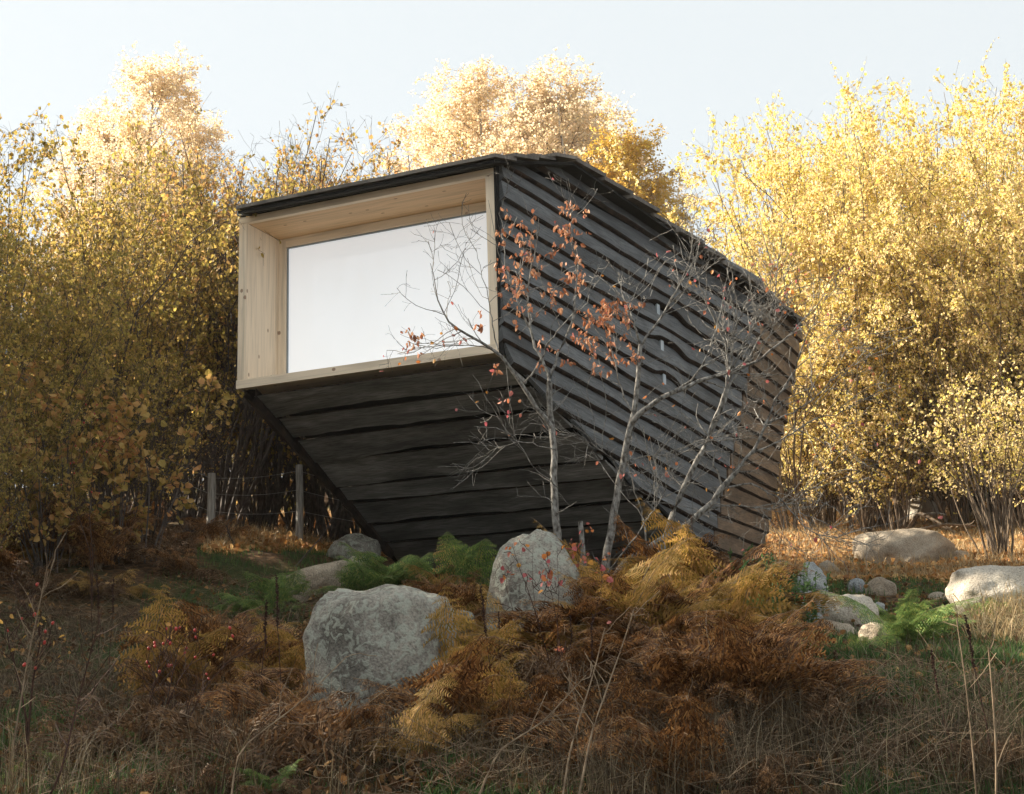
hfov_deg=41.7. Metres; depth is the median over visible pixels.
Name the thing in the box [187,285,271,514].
hazel pole clump
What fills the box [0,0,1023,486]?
sky
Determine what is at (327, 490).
thinning shrub
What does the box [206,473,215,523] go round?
fence post
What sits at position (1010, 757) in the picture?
withered fern
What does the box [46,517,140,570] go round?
rust fern
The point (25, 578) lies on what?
withered fern
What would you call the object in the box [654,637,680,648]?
withered fern
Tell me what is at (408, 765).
fallen leaves
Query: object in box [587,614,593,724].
dock stalk
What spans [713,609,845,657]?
rust fern
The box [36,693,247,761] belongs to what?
withered fern
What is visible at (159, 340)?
shrub
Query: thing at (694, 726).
rust fern
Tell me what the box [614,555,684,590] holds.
golden fern
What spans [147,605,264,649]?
rust fern
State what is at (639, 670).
withered fern
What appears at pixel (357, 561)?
boulder
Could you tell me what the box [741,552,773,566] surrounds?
green weed
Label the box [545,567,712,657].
golden fern
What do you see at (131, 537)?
rust fern
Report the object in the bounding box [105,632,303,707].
rust fern
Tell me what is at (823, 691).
withered fern
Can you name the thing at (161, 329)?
hazel shrub
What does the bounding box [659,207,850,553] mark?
bare tree
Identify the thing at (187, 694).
rust fern
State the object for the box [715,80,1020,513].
hazel shrub
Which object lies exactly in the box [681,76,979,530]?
hazel shrub
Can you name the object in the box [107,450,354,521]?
fence wire
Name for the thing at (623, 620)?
withered fern
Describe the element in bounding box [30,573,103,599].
withered fern
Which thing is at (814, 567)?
boulder
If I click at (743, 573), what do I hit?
golden fern
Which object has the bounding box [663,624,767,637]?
withered fern
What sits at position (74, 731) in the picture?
withered fern
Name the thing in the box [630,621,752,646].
rust fern
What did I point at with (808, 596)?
golden fern
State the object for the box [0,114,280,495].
hazel shrub
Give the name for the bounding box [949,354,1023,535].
stem clump
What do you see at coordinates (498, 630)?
dock stalk
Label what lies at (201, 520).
rust fern
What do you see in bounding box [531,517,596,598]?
golden fern
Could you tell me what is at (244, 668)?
golden fern
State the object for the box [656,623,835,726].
rust fern
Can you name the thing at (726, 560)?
rust fern
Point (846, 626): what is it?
boulder
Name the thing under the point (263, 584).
green fern
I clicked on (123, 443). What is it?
orange leaved bush
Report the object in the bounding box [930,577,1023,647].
dry grass
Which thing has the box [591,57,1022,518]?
hazel shrub
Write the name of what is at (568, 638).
golden fern
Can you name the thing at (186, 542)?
withered fern
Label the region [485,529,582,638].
boulder
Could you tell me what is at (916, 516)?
fallen branch
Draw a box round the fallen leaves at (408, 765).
[0,564,1023,793]
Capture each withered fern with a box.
[0,520,114,566]
[0,558,76,595]
[1,704,236,772]
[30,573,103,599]
[33,717,138,766]
[34,692,266,733]
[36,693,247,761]
[72,570,140,600]
[89,541,161,567]
[95,754,227,793]
[127,722,234,764]
[129,706,311,777]
[140,520,228,554]
[143,522,179,545]
[144,553,230,582]
[162,758,288,793]
[182,721,369,757]
[187,688,417,792]
[233,776,312,793]
[397,705,487,738]
[413,751,543,793]
[468,648,587,703]
[468,654,599,700]
[494,638,593,680]
[537,603,644,635]
[554,605,655,662]
[570,673,621,712]
[580,673,664,730]
[586,676,727,711]
[588,654,661,698]
[596,696,762,745]
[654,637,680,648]
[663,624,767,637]
[698,678,891,749]
[701,767,816,793]
[705,685,919,743]
[713,750,826,791]
[723,767,822,793]
[747,686,892,748]
[817,738,898,764]
[834,734,915,755]
[842,728,944,757]
[854,743,950,772]
[856,726,936,766]
[858,749,887,761]
[870,756,949,776]
[877,737,987,756]
[891,745,970,757]
[907,746,968,772]
[927,753,964,773]
[928,738,1022,771]
[936,735,1023,785]
[939,755,982,780]
[941,740,1023,769]
[945,747,1014,786]
[949,748,1023,786]
[960,751,1023,768]
[971,745,1008,772]
[999,735,1023,749]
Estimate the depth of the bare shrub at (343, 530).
18.83 m
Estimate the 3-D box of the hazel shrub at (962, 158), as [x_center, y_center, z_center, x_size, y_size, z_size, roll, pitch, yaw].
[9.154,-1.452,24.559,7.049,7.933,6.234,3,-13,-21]
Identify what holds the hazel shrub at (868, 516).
on the ground at (272, 560)
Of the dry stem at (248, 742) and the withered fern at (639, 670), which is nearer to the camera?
the dry stem at (248, 742)
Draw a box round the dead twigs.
[0,551,1023,793]
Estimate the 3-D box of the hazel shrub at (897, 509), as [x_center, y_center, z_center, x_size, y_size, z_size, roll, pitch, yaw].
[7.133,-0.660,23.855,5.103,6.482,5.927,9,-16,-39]
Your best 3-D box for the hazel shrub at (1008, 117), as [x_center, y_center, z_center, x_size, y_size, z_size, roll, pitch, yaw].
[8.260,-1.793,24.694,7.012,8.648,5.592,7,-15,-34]
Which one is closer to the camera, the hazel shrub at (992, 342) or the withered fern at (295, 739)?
the withered fern at (295, 739)
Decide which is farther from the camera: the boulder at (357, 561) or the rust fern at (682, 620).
the boulder at (357, 561)
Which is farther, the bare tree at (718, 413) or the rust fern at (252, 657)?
the bare tree at (718, 413)
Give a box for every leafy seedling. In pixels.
[494,539,609,638]
[504,538,612,684]
[565,522,597,590]
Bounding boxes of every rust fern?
[0,513,54,559]
[0,546,32,580]
[17,518,85,563]
[29,487,127,562]
[46,500,159,551]
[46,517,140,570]
[52,498,134,526]
[75,502,162,531]
[105,599,251,675]
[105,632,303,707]
[106,530,148,548]
[123,603,232,658]
[126,490,176,527]
[132,658,264,717]
[133,687,263,743]
[137,544,198,573]
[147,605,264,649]
[174,514,227,544]
[175,622,249,684]
[176,514,225,532]
[181,662,344,739]
[187,517,254,540]
[202,618,303,664]
[205,614,287,657]
[233,629,303,691]
[243,678,393,758]
[252,615,308,652]
[278,519,284,526]
[352,658,490,712]
[357,633,503,742]
[402,574,471,599]
[403,565,455,587]
[403,579,478,606]
[410,568,484,591]
[415,570,488,610]
[456,633,548,674]
[464,624,547,656]
[465,679,578,750]
[467,608,485,622]
[468,570,619,655]
[479,696,629,774]
[489,672,584,742]
[502,595,607,671]
[505,717,618,778]
[516,594,664,647]
[561,633,628,693]
[563,565,678,628]
[564,604,620,642]
[566,568,725,612]
[571,622,670,682]
[572,591,732,644]
[573,660,705,743]
[582,721,725,793]
[590,612,773,713]
[608,691,734,788]
[609,540,819,594]
[609,633,667,684]
[613,512,794,596]
[621,627,700,653]
[622,634,855,700]
[626,612,878,696]
[627,628,872,680]
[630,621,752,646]
[630,626,716,674]
[631,658,735,724]
[632,595,815,661]
[635,532,736,588]
[644,563,721,626]
[647,571,725,622]
[654,642,783,712]
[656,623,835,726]
[664,621,703,653]
[684,550,736,569]
[690,650,778,725]
[694,628,713,658]
[705,557,735,568]
[709,551,737,564]
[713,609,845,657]
[717,607,738,625]
[717,609,913,728]
[721,618,786,660]
[752,648,823,668]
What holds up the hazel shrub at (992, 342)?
on the ground at (272, 560)
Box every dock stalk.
[95,573,100,650]
[107,577,114,682]
[261,600,267,697]
[275,574,280,700]
[479,586,495,702]
[498,611,500,660]
[569,615,572,676]
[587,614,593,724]
[930,649,953,754]
[964,615,991,761]
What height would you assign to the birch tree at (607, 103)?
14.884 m
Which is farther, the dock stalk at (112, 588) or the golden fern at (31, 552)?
the golden fern at (31, 552)
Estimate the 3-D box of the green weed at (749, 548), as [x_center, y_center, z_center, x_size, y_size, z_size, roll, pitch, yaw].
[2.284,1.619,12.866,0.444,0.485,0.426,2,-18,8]
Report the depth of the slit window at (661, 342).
14.82 m
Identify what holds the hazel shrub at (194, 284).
on the ground at (272, 560)
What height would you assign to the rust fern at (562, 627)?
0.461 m
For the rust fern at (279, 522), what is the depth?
19.51 m
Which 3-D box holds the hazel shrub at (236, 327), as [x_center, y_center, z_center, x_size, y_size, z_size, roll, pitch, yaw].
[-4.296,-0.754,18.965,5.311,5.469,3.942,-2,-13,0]
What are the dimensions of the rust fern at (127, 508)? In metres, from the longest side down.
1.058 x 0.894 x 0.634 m
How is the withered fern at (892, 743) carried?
on the ground at (272, 560)
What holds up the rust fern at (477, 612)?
on the ground at (272, 560)
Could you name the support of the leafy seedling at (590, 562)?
on the ground at (272, 560)
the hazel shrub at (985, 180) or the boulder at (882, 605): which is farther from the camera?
the hazel shrub at (985, 180)
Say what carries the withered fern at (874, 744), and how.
on the ground at (272, 560)
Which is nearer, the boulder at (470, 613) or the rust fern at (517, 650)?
the rust fern at (517, 650)
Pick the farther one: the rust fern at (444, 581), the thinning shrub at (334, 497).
the thinning shrub at (334, 497)
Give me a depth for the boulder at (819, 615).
9.38 m
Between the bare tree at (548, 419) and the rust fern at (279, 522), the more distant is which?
the rust fern at (279, 522)
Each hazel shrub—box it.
[0,103,75,396]
[0,111,214,510]
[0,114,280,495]
[0,122,207,499]
[0,161,242,509]
[0,198,91,507]
[0,219,171,506]
[0,229,243,534]
[0,341,116,574]
[0,375,91,550]
[4,199,250,514]
[15,121,314,516]
[25,301,224,513]
[29,162,335,527]
[47,190,250,522]
[120,161,295,519]
[184,438,282,489]
[190,168,361,533]
[206,140,367,538]
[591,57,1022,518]
[665,113,960,513]
[677,37,1023,515]
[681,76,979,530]
[683,123,920,500]
[691,80,903,525]
[706,108,849,532]
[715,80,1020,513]
[715,149,1002,530]
[734,196,958,528]
[739,90,1019,494]
[741,200,981,534]
[767,64,1023,522]
[767,275,793,507]
[775,97,1023,445]
[792,82,1023,498]
[798,143,1023,529]
[814,175,1023,532]
[836,116,1023,494]
[862,123,1023,324]
[876,170,1023,493]
[914,171,1023,475]
[920,152,1022,272]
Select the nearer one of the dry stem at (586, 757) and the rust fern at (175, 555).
the dry stem at (586, 757)
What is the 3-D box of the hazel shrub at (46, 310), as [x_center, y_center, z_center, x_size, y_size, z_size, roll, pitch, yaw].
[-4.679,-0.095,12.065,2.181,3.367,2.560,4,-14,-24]
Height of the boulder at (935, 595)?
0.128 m
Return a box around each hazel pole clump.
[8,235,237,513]
[68,329,235,526]
[132,331,240,521]
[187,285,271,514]
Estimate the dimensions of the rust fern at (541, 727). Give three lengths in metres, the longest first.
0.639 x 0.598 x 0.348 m
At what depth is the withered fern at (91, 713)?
5.96 m
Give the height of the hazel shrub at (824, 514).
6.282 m
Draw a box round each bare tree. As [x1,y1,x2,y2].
[379,150,614,542]
[508,197,847,575]
[572,426,711,573]
[613,265,945,587]
[613,422,733,559]
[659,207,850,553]
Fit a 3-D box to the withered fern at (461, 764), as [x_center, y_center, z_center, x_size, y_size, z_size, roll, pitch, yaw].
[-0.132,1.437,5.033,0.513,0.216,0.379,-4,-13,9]
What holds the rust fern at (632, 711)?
on the ground at (272, 560)
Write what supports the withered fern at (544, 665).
on the ground at (272, 560)
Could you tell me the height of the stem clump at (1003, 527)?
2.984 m
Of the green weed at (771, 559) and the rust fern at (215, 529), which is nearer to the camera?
the green weed at (771, 559)
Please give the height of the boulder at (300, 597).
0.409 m
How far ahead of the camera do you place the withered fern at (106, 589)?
11.16 m
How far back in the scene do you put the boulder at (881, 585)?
11.85 m
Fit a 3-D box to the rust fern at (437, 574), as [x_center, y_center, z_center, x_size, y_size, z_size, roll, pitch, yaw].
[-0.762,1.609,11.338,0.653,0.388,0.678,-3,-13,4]
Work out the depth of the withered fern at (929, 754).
5.04 m
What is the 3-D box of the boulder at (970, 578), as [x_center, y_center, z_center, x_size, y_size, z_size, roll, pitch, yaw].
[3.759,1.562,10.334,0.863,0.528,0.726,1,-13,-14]
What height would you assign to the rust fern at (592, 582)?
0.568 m
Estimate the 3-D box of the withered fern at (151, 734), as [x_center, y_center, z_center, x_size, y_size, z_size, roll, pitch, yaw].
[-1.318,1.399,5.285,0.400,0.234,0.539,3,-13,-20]
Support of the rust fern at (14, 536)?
on the ground at (272, 560)
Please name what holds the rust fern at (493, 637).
on the ground at (272, 560)
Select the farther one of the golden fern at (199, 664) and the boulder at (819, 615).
the boulder at (819, 615)
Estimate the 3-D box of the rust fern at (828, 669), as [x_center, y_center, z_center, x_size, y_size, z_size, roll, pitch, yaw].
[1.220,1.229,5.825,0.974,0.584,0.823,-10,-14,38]
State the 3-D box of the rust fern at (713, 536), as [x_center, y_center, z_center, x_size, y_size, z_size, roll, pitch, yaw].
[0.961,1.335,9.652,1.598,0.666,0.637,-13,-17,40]
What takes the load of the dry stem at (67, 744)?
on the ground at (272, 560)
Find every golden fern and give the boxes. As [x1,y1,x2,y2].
[1,517,109,564]
[56,569,166,599]
[114,582,239,700]
[121,642,221,695]
[185,621,304,671]
[203,656,303,706]
[233,610,305,700]
[331,663,482,762]
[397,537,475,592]
[421,582,530,702]
[438,658,536,743]
[453,608,537,650]
[454,594,483,623]
[455,583,542,676]
[456,535,688,669]
[468,577,488,627]
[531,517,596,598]
[533,627,660,676]
[545,555,784,637]
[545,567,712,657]
[572,540,636,583]
[590,564,612,576]
[602,497,857,623]
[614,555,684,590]
[619,539,728,635]
[625,536,703,602]
[640,564,848,618]
[651,587,802,631]
[660,552,729,603]
[677,586,724,643]
[699,581,742,600]
[706,554,795,631]
[707,561,824,644]
[726,563,802,614]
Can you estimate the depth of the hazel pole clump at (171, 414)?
17.11 m
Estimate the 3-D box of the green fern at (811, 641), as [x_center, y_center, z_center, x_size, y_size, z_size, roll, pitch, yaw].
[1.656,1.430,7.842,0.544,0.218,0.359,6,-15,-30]
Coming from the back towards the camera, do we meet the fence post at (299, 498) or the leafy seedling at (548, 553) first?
the fence post at (299, 498)
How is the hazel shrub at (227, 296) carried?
on the ground at (272, 560)
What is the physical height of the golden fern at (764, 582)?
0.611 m
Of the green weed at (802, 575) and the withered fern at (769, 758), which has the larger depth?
the green weed at (802, 575)
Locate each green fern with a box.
[38,750,128,777]
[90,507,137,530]
[114,724,191,759]
[210,573,308,621]
[226,757,304,793]
[234,568,310,603]
[303,555,420,596]
[337,540,439,585]
[360,555,456,584]
[398,530,498,593]
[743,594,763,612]
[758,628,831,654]
[820,590,981,650]
[836,630,870,648]
[875,587,948,626]
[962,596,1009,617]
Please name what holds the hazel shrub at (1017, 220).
on the ground at (272, 560)
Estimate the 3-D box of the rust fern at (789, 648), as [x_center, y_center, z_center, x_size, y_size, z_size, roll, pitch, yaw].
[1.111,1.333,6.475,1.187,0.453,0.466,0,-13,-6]
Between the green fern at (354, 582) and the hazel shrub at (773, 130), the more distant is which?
the hazel shrub at (773, 130)
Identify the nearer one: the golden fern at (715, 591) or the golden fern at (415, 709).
the golden fern at (415, 709)
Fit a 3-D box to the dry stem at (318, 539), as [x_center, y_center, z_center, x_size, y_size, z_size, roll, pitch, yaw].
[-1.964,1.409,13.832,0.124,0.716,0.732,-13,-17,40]
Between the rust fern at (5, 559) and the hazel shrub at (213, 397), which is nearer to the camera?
the rust fern at (5, 559)
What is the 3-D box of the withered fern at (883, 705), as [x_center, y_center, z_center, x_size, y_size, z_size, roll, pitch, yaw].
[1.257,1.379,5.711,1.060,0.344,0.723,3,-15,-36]
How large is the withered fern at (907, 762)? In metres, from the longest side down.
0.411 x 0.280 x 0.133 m
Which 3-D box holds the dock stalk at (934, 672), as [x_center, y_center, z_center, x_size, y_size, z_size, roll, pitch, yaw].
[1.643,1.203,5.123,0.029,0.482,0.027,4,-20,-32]
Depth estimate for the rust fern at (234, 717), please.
5.60 m
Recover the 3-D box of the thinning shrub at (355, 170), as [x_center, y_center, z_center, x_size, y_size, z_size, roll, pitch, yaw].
[-3.245,-1.116,19.996,4.993,6.433,4.016,10,-17,-43]
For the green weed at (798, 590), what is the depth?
9.48 m
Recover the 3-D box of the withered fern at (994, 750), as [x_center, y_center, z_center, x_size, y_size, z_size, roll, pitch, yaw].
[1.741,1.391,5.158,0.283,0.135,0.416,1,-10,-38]
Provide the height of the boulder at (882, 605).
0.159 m
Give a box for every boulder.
[280,560,354,594]
[285,572,310,603]
[302,584,456,726]
[326,533,380,562]
[349,555,369,579]
[454,610,474,645]
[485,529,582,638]
[794,562,827,593]
[796,591,821,621]
[808,613,824,625]
[818,620,855,637]
[819,560,838,571]
[819,594,879,632]
[847,578,864,592]
[852,528,956,565]
[858,622,888,642]
[865,577,896,595]
[876,602,887,611]
[904,496,938,521]
[928,592,946,599]
[945,565,1023,616]
[952,550,969,560]
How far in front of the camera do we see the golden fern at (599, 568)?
9.65 m
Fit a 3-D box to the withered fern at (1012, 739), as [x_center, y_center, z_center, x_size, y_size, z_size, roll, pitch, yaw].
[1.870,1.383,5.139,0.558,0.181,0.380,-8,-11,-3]
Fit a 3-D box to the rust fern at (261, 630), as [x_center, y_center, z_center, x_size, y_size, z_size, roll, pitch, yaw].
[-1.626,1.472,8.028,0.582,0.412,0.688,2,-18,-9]
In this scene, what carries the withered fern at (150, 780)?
on the ground at (272, 560)
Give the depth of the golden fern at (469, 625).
8.42 m
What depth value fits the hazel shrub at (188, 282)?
18.48 m
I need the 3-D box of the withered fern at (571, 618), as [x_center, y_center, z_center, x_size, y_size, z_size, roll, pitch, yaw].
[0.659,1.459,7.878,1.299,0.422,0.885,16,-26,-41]
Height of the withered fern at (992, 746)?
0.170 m
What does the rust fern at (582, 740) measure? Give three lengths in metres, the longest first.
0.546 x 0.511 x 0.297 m
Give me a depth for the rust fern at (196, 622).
7.12 m
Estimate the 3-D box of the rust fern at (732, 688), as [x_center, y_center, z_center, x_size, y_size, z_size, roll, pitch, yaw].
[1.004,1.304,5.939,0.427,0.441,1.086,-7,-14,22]
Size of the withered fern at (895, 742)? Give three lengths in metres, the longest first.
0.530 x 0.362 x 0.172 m
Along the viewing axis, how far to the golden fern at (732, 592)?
7.76 m
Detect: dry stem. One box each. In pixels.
[7,533,78,780]
[50,603,136,793]
[219,505,249,542]
[231,643,375,793]
[295,503,343,565]
[479,661,591,793]
[543,607,629,793]
[564,591,659,793]
[943,598,995,793]
[988,607,1011,793]
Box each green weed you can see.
[712,554,772,598]
[728,543,769,568]
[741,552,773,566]
[747,570,816,628]
[749,552,797,590]
[779,561,809,597]
[781,572,816,620]
[784,571,831,623]
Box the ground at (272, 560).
[0,468,1023,793]
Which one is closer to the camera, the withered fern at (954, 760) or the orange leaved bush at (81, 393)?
the withered fern at (954, 760)
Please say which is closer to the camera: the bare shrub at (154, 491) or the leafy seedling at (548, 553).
the leafy seedling at (548, 553)
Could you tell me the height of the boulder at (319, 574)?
0.427 m
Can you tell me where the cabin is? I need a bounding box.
[236,152,803,582]
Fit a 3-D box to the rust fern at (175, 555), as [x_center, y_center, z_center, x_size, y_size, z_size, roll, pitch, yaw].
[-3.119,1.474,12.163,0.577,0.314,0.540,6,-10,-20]
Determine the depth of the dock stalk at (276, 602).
6.26 m
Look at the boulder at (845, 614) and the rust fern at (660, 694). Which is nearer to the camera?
the rust fern at (660, 694)
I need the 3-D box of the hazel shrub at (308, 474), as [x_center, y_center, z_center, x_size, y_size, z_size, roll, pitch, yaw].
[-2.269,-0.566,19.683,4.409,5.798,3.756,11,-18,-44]
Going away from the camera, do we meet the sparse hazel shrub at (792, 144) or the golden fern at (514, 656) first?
the golden fern at (514, 656)
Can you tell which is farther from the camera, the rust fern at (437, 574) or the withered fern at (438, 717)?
the rust fern at (437, 574)
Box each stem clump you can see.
[896,348,1023,558]
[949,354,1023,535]
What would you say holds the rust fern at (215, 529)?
on the ground at (272, 560)
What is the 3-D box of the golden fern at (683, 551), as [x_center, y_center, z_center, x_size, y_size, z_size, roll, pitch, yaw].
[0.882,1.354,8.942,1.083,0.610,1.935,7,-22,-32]
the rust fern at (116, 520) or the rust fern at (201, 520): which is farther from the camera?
the rust fern at (201, 520)
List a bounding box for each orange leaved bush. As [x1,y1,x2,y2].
[0,344,86,559]
[0,359,110,573]
[20,386,159,565]
[73,367,234,564]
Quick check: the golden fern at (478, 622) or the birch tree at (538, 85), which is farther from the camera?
the birch tree at (538, 85)
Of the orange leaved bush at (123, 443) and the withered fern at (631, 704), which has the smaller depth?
the withered fern at (631, 704)
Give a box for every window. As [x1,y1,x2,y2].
[236,168,506,393]
[655,304,659,314]
[659,340,663,350]
[662,374,665,384]
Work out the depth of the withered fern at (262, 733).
5.39 m
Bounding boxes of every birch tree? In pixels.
[27,87,184,344]
[30,41,222,332]
[127,95,238,229]
[359,88,505,175]
[406,55,567,168]
[416,82,632,165]
[481,44,684,227]
[525,91,727,257]
[572,110,691,228]
[641,166,736,257]
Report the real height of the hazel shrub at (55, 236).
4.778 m
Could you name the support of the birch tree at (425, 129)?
on the ground at (272, 560)
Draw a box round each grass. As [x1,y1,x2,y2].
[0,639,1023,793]
[204,504,1023,578]
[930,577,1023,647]
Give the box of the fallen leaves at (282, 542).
[200,502,1023,584]
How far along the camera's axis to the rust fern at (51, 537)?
11.96 m
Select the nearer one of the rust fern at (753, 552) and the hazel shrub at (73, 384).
the rust fern at (753, 552)
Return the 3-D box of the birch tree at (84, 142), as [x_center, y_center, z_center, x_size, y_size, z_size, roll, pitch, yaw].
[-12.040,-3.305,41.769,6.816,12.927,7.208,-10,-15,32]
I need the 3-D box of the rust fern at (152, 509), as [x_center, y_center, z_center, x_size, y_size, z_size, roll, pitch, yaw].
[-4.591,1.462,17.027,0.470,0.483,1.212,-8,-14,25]
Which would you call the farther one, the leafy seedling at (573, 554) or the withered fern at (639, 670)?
the leafy seedling at (573, 554)
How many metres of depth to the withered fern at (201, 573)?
12.09 m
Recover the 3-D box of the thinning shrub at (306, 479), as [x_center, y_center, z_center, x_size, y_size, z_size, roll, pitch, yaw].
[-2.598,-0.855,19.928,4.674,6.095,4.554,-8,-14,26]
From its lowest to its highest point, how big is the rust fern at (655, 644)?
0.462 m
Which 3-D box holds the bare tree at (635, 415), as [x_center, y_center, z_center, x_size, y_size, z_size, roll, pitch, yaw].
[1.272,0.072,10.096,2.618,3.438,1.099,-2,-13,0]
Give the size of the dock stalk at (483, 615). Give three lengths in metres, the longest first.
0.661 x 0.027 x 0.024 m
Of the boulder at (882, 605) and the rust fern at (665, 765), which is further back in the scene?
the boulder at (882, 605)
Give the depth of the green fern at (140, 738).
5.38 m
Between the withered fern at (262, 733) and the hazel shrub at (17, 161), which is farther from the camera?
the hazel shrub at (17, 161)
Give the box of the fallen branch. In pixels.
[906,512,960,535]
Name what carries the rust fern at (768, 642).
on the ground at (272, 560)
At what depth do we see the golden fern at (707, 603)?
7.51 m
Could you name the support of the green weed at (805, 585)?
on the ground at (272, 560)
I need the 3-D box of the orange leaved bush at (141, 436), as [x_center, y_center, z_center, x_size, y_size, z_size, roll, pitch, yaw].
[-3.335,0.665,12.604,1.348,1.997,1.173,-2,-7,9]
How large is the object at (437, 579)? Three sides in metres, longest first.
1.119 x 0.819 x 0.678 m
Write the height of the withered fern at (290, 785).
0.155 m
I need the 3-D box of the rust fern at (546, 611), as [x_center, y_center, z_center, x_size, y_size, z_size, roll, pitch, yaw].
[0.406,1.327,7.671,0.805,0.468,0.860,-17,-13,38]
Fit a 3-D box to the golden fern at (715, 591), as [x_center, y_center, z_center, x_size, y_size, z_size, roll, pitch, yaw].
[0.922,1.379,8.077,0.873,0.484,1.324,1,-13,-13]
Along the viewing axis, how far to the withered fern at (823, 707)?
5.48 m
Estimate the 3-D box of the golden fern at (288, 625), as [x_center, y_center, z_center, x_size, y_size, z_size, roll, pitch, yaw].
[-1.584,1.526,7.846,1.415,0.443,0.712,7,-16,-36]
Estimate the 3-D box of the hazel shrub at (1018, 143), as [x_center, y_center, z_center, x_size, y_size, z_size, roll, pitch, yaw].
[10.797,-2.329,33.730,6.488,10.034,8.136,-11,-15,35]
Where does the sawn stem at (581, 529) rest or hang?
on the ground at (272, 560)
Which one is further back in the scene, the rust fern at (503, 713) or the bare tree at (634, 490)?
the bare tree at (634, 490)
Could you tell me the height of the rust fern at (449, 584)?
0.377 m
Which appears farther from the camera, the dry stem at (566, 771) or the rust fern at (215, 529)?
the rust fern at (215, 529)
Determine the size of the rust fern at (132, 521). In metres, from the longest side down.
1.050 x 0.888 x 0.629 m
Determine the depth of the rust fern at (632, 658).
6.79 m
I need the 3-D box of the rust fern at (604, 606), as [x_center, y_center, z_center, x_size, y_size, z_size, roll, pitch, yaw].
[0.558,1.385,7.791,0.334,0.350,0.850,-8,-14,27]
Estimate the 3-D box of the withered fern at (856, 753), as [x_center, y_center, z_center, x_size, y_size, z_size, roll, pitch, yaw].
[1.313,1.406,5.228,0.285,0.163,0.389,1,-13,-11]
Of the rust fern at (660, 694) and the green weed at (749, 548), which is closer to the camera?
the rust fern at (660, 694)
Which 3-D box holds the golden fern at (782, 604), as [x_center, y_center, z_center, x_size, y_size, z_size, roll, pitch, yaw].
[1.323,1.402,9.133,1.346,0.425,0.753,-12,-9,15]
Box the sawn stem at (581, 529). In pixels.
[578,521,586,575]
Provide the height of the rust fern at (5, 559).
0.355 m
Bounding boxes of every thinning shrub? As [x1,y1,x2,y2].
[29,188,270,522]
[138,83,414,531]
[147,120,389,519]
[154,126,408,539]
[158,150,388,535]
[170,153,425,535]
[193,155,445,554]
[288,128,489,185]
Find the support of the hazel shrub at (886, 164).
on the ground at (272, 560)
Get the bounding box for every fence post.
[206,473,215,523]
[295,464,303,540]
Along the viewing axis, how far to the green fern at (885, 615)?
9.62 m
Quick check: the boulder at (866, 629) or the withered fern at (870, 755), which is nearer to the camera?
the withered fern at (870, 755)
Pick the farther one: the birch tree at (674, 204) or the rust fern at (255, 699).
the birch tree at (674, 204)
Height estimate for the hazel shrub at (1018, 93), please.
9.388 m
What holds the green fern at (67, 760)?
on the ground at (272, 560)
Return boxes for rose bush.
[0,562,70,776]
[53,404,119,609]
[127,613,268,742]
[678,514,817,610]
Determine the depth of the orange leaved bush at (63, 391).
12.37 m
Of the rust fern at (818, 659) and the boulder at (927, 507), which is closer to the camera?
the rust fern at (818, 659)
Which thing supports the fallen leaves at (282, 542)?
on the ground at (272, 560)
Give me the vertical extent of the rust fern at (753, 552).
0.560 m
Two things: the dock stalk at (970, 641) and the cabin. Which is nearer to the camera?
the dock stalk at (970, 641)
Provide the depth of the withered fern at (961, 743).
5.12 m
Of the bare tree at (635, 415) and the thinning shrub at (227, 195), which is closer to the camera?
the bare tree at (635, 415)
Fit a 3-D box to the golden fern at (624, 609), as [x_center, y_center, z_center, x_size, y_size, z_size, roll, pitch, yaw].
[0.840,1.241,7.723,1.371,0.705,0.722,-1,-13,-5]
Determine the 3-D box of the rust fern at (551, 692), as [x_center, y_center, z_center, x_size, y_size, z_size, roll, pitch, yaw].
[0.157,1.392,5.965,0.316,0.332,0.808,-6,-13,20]
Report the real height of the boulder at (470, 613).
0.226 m
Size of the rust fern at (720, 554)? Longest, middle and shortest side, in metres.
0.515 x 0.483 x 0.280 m
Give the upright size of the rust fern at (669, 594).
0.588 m
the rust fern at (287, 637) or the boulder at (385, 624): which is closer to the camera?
the boulder at (385, 624)
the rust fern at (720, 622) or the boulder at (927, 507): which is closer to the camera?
the rust fern at (720, 622)
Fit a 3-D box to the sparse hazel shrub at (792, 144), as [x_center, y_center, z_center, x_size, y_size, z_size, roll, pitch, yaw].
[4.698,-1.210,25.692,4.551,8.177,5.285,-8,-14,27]
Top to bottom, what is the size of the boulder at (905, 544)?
0.780 m
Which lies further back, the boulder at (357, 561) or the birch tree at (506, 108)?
the birch tree at (506, 108)
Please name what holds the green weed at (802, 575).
on the ground at (272, 560)
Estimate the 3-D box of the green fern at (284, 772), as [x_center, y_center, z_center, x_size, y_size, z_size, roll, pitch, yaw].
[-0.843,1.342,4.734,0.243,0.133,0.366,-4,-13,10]
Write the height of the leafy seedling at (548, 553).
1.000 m
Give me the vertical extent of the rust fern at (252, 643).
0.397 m
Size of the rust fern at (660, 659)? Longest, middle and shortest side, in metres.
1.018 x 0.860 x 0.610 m
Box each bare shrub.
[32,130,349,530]
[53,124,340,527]
[69,361,236,547]
[145,341,287,533]
[170,123,440,541]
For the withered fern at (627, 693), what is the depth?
6.04 m
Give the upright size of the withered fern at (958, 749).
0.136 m

